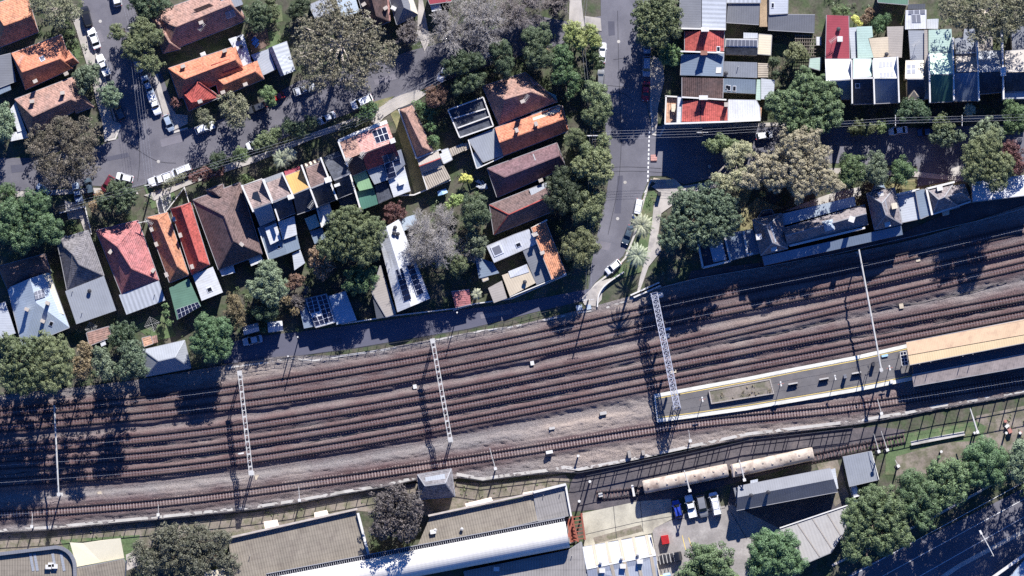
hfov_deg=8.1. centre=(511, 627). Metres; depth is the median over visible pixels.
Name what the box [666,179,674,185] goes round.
paving
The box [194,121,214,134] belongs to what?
parked suv
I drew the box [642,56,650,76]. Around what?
parked suv
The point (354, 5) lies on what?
house
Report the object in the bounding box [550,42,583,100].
tree
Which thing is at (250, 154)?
power line
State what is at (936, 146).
road patch
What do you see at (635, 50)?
road
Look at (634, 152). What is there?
road
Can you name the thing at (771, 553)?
tree
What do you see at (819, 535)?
yard canopy
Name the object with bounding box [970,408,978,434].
trackside mast
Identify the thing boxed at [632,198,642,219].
parked van
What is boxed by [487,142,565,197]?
house
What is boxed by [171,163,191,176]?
parked van
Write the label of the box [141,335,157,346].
shed
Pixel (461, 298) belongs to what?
garage
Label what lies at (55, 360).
tree
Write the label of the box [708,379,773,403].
garden bed
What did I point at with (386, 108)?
footpath
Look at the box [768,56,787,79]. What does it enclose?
tree
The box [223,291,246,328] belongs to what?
tree
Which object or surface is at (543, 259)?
house
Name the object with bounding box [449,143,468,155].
pergola
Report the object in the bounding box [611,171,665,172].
road crack
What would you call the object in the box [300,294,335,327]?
garage
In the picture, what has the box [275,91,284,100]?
parked hatchback
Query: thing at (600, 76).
parked hatchback
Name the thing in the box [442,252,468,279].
tree
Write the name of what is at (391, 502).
tree
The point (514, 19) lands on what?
tree
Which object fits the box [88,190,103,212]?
tree
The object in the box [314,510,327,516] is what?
awning
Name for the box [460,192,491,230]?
tree
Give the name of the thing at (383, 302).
garage
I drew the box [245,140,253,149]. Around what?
parked hatchback
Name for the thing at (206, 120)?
tree
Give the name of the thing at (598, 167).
tree
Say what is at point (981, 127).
tree
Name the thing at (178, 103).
tree
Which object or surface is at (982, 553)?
kerb
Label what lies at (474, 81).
tree
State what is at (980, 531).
light tower
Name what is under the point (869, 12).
shrub
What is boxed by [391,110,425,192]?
lawn
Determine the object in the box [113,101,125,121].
parked suv
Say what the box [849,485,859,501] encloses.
parked van
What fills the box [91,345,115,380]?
tree
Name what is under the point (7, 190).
tree
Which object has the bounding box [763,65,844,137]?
tree
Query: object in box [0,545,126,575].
building
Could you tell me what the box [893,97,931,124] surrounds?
tree
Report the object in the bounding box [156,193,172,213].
paving
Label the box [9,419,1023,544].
trackside weeds
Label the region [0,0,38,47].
house
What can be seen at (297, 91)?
parked ute
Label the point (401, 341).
fence
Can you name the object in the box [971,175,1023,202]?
building
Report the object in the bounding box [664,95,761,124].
house
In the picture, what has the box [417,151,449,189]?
house
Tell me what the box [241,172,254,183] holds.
shrub
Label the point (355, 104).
parked suv
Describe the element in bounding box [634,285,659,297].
ramp edge
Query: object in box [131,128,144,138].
road patch
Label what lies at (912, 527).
kerb
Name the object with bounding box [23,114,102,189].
tree
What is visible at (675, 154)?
road
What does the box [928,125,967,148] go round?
tree
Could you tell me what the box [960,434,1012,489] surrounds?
tree
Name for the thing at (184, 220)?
house
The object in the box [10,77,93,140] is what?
house
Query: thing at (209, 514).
fence
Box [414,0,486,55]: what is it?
tree
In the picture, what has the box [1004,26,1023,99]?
house
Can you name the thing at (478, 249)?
tree
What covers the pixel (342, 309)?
garage
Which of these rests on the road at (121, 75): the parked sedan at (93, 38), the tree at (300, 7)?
the parked sedan at (93, 38)
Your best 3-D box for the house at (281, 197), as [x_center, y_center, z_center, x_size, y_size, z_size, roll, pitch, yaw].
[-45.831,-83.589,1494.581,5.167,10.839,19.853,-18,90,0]
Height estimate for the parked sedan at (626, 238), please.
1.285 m
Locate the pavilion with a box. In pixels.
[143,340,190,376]
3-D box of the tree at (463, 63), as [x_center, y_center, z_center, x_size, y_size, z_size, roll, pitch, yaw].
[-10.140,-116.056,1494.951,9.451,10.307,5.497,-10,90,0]
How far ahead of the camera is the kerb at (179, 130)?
1499.83 m
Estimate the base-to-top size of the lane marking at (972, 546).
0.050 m
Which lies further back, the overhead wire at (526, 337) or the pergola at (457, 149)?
the pergola at (457, 149)
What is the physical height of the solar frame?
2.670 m
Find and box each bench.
[788,382,797,386]
[819,377,828,382]
[852,371,860,376]
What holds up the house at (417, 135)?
on the ground at (460, 162)
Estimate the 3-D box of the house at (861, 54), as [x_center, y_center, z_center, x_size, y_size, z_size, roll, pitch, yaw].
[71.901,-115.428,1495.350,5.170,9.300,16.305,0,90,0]
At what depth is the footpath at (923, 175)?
1499.83 m
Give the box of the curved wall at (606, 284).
[597,271,623,306]
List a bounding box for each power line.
[150,123,343,181]
[152,128,345,186]
[153,124,349,183]
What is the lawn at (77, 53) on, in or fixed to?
on the ground at (460, 162)
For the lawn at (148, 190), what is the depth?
1499.95 m
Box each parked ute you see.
[71,182,82,204]
[96,54,110,76]
[147,92,161,115]
[147,171,171,186]
[293,83,315,95]
[684,494,696,517]
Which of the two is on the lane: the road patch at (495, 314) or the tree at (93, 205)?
the road patch at (495, 314)
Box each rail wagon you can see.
[642,464,728,493]
[730,447,814,477]
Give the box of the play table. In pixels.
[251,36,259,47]
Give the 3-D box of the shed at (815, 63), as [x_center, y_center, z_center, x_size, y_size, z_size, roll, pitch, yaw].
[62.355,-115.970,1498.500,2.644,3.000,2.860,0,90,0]
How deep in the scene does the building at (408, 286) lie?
1494.74 m
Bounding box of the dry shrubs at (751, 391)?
[720,385,770,395]
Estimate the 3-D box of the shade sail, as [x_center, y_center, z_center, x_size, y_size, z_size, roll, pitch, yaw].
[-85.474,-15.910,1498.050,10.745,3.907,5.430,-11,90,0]
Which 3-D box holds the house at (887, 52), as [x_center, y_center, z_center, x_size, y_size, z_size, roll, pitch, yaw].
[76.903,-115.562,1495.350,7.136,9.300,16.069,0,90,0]
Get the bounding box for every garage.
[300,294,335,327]
[329,291,356,324]
[371,266,395,318]
[451,289,470,307]
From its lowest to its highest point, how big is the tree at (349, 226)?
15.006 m
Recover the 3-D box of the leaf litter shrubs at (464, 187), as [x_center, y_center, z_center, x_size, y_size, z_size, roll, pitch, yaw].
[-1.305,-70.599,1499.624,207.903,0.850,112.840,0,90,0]
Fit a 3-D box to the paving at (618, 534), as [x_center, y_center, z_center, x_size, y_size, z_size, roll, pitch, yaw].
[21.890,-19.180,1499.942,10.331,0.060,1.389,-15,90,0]
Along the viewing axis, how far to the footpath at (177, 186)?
1499.83 m
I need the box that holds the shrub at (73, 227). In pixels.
[65,219,80,233]
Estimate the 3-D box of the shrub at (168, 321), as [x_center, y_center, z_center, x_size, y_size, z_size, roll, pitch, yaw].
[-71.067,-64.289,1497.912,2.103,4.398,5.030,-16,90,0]
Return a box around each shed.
[0,53,15,94]
[86,326,110,346]
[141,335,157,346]
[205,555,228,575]
[243,323,258,334]
[267,321,282,332]
[439,148,451,163]
[481,276,488,281]
[757,34,771,55]
[809,57,820,70]
[843,451,878,486]
[877,0,908,5]
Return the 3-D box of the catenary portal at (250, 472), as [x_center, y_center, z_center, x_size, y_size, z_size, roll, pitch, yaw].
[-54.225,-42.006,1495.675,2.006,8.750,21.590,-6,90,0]
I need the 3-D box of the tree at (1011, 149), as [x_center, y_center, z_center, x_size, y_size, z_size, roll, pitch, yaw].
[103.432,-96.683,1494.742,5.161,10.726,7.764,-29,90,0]
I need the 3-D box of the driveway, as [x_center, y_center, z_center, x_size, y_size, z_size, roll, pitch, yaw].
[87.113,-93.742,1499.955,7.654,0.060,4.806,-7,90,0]
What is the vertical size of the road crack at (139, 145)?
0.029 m
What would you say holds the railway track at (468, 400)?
on the ballast
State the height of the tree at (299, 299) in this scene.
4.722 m
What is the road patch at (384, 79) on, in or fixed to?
on the road at (413, 70)
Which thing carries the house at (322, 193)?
on the ground at (460, 162)
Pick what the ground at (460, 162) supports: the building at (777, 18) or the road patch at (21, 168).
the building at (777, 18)
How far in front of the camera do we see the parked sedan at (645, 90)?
1499.04 m
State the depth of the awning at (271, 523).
1495.33 m
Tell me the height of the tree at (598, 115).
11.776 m
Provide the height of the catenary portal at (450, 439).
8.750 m
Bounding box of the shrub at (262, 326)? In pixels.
[258,318,268,332]
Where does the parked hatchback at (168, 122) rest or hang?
on the road at (121, 75)
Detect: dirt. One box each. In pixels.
[0,480,570,551]
[455,475,568,507]
[816,460,848,505]
[896,441,976,481]
[976,406,1023,452]
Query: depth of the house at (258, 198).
1493.72 m
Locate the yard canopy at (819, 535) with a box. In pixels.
[779,505,848,561]
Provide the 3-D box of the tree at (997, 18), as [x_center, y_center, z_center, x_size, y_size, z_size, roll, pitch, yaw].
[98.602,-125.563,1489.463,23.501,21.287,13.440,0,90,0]
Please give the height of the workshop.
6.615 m
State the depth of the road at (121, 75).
1499.95 m
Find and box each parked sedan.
[87,27,100,49]
[133,57,142,72]
[141,75,153,93]
[242,335,262,345]
[318,111,336,124]
[437,64,446,82]
[598,43,605,62]
[621,225,633,244]
[642,81,649,100]
[888,126,907,135]
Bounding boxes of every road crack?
[136,107,139,180]
[608,131,621,233]
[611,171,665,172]
[617,11,620,120]
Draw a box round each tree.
[0,101,15,143]
[0,182,17,203]
[0,187,65,255]
[0,331,50,396]
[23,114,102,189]
[26,0,83,30]
[27,329,75,394]
[61,18,79,51]
[68,340,93,379]
[71,60,99,95]
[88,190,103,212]
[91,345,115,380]
[95,178,138,214]
[96,80,123,109]
[107,16,166,76]
[107,320,139,347]
[113,339,150,380]
[126,0,173,19]
[130,521,241,575]
[161,172,186,190]
[170,97,182,108]
[188,165,224,183]
[188,311,233,363]
[195,108,216,128]
[209,150,226,171]
[216,90,250,130]
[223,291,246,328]
[232,145,248,163]
[242,0,272,33]
[245,259,289,307]
[250,301,278,320]
[251,127,282,151]
[257,85,277,106]
[264,0,279,18]
[272,149,291,168]
[281,115,320,140]
[281,295,299,315]
[283,147,296,162]
[284,273,306,290]
[285,0,310,21]
[288,0,400,94]
[288,287,311,311]
[307,245,336,281]
[315,204,389,267]
[340,120,358,136]
[341,265,380,295]
[354,100,378,123]
[368,481,423,543]
[382,200,406,223]
[395,17,422,45]
[399,204,480,268]
[411,100,439,146]
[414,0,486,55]
[424,82,448,107]
[440,49,485,76]
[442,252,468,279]
[444,193,463,208]
[451,71,487,96]
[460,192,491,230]
[461,0,519,61]
[464,227,488,258]
[471,288,481,299]
[488,39,514,79]
[495,0,545,35]
[520,21,557,70]
[540,0,569,18]
[542,165,586,215]
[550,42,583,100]
[560,225,601,268]
[561,19,602,51]
[563,127,586,147]
[570,150,614,186]
[570,189,606,225]
[577,131,611,158]
[580,99,613,128]
[581,75,610,111]
[586,41,604,69]
[625,242,650,267]
[630,0,684,47]
[630,212,654,238]
[657,180,744,254]
[658,43,683,66]
[673,540,738,575]
[701,132,739,154]
[711,140,756,191]
[739,125,845,205]
[744,527,809,575]
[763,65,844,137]
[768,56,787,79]
[782,41,809,62]
[838,152,866,188]
[840,483,914,566]
[847,116,877,136]
[862,150,888,188]
[871,13,891,34]
[875,120,892,134]
[890,154,917,185]
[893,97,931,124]
[895,467,942,532]
[926,455,971,508]
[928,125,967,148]
[930,111,955,134]
[937,0,1023,44]
[959,125,1015,192]
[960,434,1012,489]
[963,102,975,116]
[968,116,1005,141]
[1001,98,1023,135]
[1002,139,1023,175]
[1006,438,1023,484]
[1019,466,1023,496]
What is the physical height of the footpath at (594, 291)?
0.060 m
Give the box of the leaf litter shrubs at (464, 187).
[2,13,985,555]
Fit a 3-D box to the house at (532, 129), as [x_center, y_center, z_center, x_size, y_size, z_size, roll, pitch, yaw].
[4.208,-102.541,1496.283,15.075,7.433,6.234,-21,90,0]
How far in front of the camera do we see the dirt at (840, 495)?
1499.92 m
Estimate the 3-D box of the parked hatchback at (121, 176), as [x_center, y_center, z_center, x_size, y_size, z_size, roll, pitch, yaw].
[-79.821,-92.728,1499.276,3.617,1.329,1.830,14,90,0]
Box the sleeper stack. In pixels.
[911,431,964,445]
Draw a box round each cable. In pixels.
[0,282,1006,458]
[7,308,1006,474]
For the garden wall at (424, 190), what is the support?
on the ground at (460, 162)
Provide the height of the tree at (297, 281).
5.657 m
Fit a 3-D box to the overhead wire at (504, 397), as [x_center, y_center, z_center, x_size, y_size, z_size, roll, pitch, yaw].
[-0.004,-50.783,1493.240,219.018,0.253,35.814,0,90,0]
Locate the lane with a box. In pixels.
[224,289,587,363]
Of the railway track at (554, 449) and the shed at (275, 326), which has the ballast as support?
the railway track at (554, 449)
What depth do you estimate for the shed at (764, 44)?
1496.90 m
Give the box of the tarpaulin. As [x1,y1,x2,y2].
[437,189,447,195]
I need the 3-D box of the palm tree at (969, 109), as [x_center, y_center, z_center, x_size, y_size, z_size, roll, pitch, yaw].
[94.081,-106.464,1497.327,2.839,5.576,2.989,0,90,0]
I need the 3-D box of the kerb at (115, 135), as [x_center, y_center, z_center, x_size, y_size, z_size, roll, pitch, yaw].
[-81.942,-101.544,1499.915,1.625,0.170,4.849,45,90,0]
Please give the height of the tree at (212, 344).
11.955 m
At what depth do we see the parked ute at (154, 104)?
1498.99 m
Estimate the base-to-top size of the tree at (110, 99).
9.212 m
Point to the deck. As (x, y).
(262, 37)
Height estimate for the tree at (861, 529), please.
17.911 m
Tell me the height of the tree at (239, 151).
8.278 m
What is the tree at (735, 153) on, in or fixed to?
on the ground at (460, 162)
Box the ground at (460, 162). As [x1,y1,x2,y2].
[0,0,1023,575]
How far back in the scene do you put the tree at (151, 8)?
1491.18 m
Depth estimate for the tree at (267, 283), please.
1490.96 m
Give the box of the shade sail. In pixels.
[70,538,123,566]
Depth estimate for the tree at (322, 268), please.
1492.01 m
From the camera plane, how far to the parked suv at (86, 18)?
1498.53 m
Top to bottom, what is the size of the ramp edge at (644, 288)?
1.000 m
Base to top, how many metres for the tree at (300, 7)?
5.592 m
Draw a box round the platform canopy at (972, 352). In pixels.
[906,319,1023,386]
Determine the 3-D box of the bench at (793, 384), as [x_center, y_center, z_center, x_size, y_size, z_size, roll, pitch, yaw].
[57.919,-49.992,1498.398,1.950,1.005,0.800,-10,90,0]
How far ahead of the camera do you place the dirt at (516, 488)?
1499.93 m
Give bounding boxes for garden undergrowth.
[0,2,1005,568]
[6,0,1000,571]
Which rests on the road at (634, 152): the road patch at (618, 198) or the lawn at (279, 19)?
the road patch at (618, 198)
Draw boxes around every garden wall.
[59,206,91,234]
[160,187,188,211]
[341,308,457,324]
[376,180,450,196]
[453,275,566,310]
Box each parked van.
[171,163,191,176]
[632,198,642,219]
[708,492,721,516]
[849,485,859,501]
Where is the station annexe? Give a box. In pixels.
[698,229,759,268]
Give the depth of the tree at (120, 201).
1492.24 m
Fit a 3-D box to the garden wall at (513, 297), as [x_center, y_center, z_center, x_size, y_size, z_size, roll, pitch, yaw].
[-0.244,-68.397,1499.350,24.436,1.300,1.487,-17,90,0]
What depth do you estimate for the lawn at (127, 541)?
1499.93 m
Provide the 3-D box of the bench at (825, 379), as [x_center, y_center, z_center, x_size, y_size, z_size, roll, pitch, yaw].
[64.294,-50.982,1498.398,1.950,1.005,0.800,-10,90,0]
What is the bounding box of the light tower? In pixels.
[979,530,993,556]
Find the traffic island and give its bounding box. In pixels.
[651,155,656,160]
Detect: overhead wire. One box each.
[0,297,1021,465]
[1,266,1017,450]
[1,314,1019,482]
[2,247,1021,427]
[8,380,1022,514]
[9,229,1023,412]
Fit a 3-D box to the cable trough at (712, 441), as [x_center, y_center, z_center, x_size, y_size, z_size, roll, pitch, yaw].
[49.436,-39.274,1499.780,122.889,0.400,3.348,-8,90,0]
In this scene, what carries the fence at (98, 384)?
on the ground at (460, 162)
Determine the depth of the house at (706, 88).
1492.97 m
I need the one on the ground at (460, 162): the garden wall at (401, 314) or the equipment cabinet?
the garden wall at (401, 314)
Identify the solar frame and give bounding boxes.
[900,351,907,365]
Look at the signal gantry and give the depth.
1492.56 m
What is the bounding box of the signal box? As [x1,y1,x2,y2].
[417,468,454,499]
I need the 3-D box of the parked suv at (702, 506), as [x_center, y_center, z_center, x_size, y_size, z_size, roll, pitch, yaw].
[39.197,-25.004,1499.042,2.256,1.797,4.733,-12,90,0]
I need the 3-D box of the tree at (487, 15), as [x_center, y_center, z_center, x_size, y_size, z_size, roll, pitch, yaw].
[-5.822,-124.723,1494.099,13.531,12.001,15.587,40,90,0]
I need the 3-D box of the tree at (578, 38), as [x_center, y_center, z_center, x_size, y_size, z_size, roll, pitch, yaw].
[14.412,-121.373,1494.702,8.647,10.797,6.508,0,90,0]
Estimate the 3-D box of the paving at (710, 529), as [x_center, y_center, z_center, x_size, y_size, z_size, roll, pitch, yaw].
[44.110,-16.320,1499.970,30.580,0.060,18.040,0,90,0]
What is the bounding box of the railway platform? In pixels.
[654,344,912,422]
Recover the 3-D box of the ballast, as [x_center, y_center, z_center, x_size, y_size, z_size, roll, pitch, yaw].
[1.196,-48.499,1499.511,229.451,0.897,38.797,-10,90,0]
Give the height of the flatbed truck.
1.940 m
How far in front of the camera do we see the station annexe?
1495.40 m
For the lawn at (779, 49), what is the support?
on the ground at (460, 162)
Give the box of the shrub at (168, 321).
[161,303,172,326]
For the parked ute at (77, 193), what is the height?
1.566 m
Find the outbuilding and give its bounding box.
[251,41,294,75]
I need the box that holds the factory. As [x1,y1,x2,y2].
[583,534,659,575]
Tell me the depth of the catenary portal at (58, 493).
1492.62 m
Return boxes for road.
[0,16,600,190]
[82,0,180,137]
[589,0,651,289]
[623,0,651,117]
[650,125,1023,183]
[848,489,1023,575]
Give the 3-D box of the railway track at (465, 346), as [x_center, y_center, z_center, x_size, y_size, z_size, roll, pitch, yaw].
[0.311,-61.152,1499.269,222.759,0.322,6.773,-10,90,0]
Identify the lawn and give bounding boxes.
[60,535,139,564]
[70,42,82,58]
[135,315,175,339]
[143,182,175,208]
[264,4,282,22]
[266,31,280,49]
[367,96,393,107]
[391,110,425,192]
[612,191,657,279]
[736,188,751,210]
[740,197,782,230]
[772,43,786,54]
[832,3,852,14]
[884,179,969,189]
[885,421,985,474]
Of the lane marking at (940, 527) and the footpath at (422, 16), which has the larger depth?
the lane marking at (940, 527)
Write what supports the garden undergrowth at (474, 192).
on the ground at (460, 162)
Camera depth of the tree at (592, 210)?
1489.62 m
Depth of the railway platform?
1498.90 m
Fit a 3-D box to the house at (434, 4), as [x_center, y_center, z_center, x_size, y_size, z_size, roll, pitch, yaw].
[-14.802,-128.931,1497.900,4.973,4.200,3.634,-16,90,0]
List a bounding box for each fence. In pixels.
[0,480,415,532]
[2,365,214,394]
[221,304,576,364]
[457,424,853,480]
[586,428,851,476]
[656,208,1023,288]
[854,393,1023,424]
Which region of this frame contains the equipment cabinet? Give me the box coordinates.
[576,305,582,310]
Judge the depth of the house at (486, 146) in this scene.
1496.60 m
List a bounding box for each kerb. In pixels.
[79,11,115,120]
[104,125,120,141]
[166,127,187,132]
[592,179,651,287]
[650,59,664,135]
[832,472,1010,565]
[941,529,1023,575]
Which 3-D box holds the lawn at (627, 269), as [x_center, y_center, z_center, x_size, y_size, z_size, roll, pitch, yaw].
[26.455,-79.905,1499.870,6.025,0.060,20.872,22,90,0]
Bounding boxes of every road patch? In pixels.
[11,163,32,172]
[96,30,103,42]
[101,153,128,161]
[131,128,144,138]
[160,135,182,146]
[315,338,341,346]
[374,74,396,84]
[480,309,512,318]
[599,241,610,250]
[608,21,614,35]
[614,175,622,212]
[693,155,728,159]
[928,143,959,148]
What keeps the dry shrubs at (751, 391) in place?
on the garden bed
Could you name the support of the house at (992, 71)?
on the ground at (460, 162)
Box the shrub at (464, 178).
[459,173,472,183]
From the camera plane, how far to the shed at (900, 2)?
1496.40 m
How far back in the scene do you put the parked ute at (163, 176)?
1498.89 m
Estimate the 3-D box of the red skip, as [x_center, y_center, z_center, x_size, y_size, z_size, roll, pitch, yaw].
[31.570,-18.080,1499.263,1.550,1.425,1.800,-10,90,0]
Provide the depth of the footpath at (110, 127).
1499.85 m
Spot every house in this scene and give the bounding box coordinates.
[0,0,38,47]
[0,253,69,344]
[0,302,15,338]
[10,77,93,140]
[11,34,78,89]
[57,230,115,323]
[96,220,164,314]
[145,212,200,319]
[148,0,245,53]
[168,34,263,110]
[170,202,222,300]
[193,182,262,275]
[241,178,286,259]
[262,172,304,269]
[282,166,319,230]
[301,158,335,243]
[310,0,358,18]
[320,151,357,207]
[337,120,410,211]
[358,0,389,29]
[389,0,417,24]
[398,103,441,158]
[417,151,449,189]
[428,0,451,11]
[448,97,493,137]
[468,128,503,168]
[475,219,565,302]
[482,72,557,124]
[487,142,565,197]
[489,183,553,234]
[495,105,568,155]
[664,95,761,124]
[679,0,726,30]
[680,27,757,56]
[680,51,767,78]
[681,77,774,100]
[824,15,852,104]
[849,26,874,104]
[869,26,902,104]
[903,4,938,100]
[928,29,954,103]
[954,29,979,102]
[977,30,1005,99]
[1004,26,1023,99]
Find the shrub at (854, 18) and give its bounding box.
[851,15,863,25]
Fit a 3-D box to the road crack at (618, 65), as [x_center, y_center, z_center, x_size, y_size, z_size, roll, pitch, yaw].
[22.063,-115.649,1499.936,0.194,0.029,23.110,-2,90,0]
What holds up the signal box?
on the ground at (460, 162)
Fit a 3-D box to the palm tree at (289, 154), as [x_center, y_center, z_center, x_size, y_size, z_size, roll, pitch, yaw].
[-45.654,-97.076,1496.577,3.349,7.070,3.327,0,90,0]
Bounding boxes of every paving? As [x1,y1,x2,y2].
[126,553,139,569]
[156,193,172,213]
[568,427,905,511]
[582,499,672,545]
[593,525,642,543]
[652,505,799,575]
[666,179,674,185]
[688,196,1023,279]
[728,465,847,528]
[786,187,861,210]
[950,164,970,181]
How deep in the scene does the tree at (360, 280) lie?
1492.02 m
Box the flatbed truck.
[658,551,681,563]
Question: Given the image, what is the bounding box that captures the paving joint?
[588,516,672,533]
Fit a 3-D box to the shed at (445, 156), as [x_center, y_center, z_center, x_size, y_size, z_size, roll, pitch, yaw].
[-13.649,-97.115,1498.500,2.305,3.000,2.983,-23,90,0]
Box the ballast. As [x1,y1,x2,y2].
[0,205,1023,534]
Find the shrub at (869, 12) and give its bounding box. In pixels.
[859,7,874,23]
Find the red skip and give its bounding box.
[661,535,668,544]
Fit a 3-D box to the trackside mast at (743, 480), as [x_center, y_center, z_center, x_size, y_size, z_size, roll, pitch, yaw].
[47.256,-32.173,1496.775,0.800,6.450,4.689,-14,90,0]
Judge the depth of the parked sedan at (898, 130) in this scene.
1499.07 m
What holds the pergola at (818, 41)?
on the ground at (460, 162)
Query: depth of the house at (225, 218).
1495.09 m
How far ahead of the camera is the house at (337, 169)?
1492.92 m
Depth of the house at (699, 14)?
1492.33 m
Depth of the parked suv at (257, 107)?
1498.65 m
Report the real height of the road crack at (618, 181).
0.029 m
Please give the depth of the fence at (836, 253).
1498.42 m
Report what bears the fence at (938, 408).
on the ground at (460, 162)
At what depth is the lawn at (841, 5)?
1499.95 m
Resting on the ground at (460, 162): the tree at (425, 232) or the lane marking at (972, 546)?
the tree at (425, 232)
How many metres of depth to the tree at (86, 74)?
1493.44 m
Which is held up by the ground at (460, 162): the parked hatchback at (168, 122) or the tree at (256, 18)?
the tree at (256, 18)
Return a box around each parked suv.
[80,6,92,27]
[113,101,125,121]
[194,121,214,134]
[248,101,266,113]
[350,93,372,109]
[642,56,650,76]
[696,494,708,517]
[917,128,933,136]
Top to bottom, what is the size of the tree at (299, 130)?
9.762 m
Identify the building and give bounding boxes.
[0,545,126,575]
[229,483,586,575]
[381,215,429,311]
[726,0,814,32]
[752,181,970,265]
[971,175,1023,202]
[993,553,1023,575]
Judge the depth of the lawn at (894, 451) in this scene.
1499.94 m
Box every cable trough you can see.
[0,478,414,531]
[228,285,661,368]
[456,390,1023,479]
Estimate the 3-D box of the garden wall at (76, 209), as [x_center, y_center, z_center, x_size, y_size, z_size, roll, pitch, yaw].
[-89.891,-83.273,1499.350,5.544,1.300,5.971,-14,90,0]
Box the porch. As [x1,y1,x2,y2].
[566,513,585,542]
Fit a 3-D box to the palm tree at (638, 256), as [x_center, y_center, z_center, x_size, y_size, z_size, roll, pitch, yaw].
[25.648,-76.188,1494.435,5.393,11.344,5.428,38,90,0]
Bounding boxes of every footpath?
[15,188,137,196]
[64,201,90,234]
[71,11,119,139]
[145,118,367,199]
[153,74,187,128]
[370,90,425,123]
[417,0,429,48]
[569,0,583,27]
[581,278,611,305]
[585,16,601,30]
[637,179,681,293]
[652,56,664,133]
[663,115,1004,127]
[673,168,965,192]
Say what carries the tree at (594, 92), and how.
on the ground at (460, 162)
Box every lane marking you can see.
[644,131,649,192]
[851,485,1017,575]
[883,499,1023,575]
[920,517,1023,575]
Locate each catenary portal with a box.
[53,405,65,496]
[237,370,255,475]
[430,338,452,442]
[855,249,882,371]
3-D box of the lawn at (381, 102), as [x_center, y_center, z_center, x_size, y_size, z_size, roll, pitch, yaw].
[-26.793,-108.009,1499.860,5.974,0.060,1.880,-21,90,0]
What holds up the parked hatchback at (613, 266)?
on the road at (634, 152)
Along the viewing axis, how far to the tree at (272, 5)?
1496.26 m
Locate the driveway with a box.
[917,160,951,186]
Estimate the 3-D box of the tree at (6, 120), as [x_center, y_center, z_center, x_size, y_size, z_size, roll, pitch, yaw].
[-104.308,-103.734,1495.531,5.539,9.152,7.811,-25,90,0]
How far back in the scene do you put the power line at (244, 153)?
1491.44 m
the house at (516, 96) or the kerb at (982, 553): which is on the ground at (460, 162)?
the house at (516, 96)
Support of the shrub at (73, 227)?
on the ground at (460, 162)
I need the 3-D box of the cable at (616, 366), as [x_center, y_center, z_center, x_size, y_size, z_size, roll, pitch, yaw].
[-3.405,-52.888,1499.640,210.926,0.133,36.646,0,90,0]
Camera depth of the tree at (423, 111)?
1495.46 m
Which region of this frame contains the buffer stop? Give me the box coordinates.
[631,485,637,495]
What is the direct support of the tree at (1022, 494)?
on the ground at (460, 162)
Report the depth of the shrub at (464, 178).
1497.25 m
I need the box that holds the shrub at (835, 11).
[831,7,850,14]
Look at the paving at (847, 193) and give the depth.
1499.94 m
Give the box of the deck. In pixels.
[247,28,269,52]
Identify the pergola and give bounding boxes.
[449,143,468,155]
[795,35,820,56]
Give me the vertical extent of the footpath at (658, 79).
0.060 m
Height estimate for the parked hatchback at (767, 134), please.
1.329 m
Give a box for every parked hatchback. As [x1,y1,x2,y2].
[36,183,52,195]
[84,178,93,195]
[101,175,114,191]
[112,0,121,6]
[116,172,133,182]
[162,114,174,131]
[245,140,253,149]
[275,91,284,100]
[597,70,604,86]
[605,259,621,274]
[643,46,650,53]
[672,500,682,518]
[755,130,772,139]
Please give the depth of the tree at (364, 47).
1484.62 m
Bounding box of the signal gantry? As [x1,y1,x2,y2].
[649,292,680,410]
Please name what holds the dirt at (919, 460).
on the ground at (460, 162)
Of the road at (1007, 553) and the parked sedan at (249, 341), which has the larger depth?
the road at (1007, 553)
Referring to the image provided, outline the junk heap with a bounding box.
[475,180,487,189]
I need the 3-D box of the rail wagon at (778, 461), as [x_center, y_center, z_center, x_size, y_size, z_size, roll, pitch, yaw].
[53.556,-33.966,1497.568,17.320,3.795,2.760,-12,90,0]
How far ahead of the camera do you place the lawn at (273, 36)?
1499.94 m
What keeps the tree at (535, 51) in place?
on the ground at (460, 162)
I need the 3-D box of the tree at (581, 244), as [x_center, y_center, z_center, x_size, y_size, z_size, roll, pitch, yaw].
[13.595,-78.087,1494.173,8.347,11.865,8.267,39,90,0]
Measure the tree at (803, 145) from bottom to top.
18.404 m
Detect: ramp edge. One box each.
[630,282,658,295]
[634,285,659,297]
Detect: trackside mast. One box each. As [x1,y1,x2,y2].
[684,470,691,492]
[739,460,745,482]
[874,436,880,454]
[881,431,888,452]
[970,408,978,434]
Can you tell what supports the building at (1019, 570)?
on the ground at (460, 162)
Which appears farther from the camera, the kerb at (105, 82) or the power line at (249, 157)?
the kerb at (105, 82)
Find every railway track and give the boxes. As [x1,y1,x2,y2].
[0,224,1023,418]
[0,242,1023,432]
[0,260,1023,455]
[0,291,1023,470]
[0,308,1023,487]
[0,375,1023,520]
[596,433,905,501]
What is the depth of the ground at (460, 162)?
1500.00 m
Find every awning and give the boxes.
[264,520,278,527]
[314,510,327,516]
[465,497,492,508]
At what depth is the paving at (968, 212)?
1499.94 m
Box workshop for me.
[733,468,837,510]
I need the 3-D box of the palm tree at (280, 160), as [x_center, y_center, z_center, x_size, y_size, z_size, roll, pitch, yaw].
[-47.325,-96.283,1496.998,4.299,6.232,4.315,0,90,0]
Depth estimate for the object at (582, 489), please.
1499.95 m
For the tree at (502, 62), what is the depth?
1491.04 m
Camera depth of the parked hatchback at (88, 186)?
1498.88 m
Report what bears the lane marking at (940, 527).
on the road at (1007, 553)

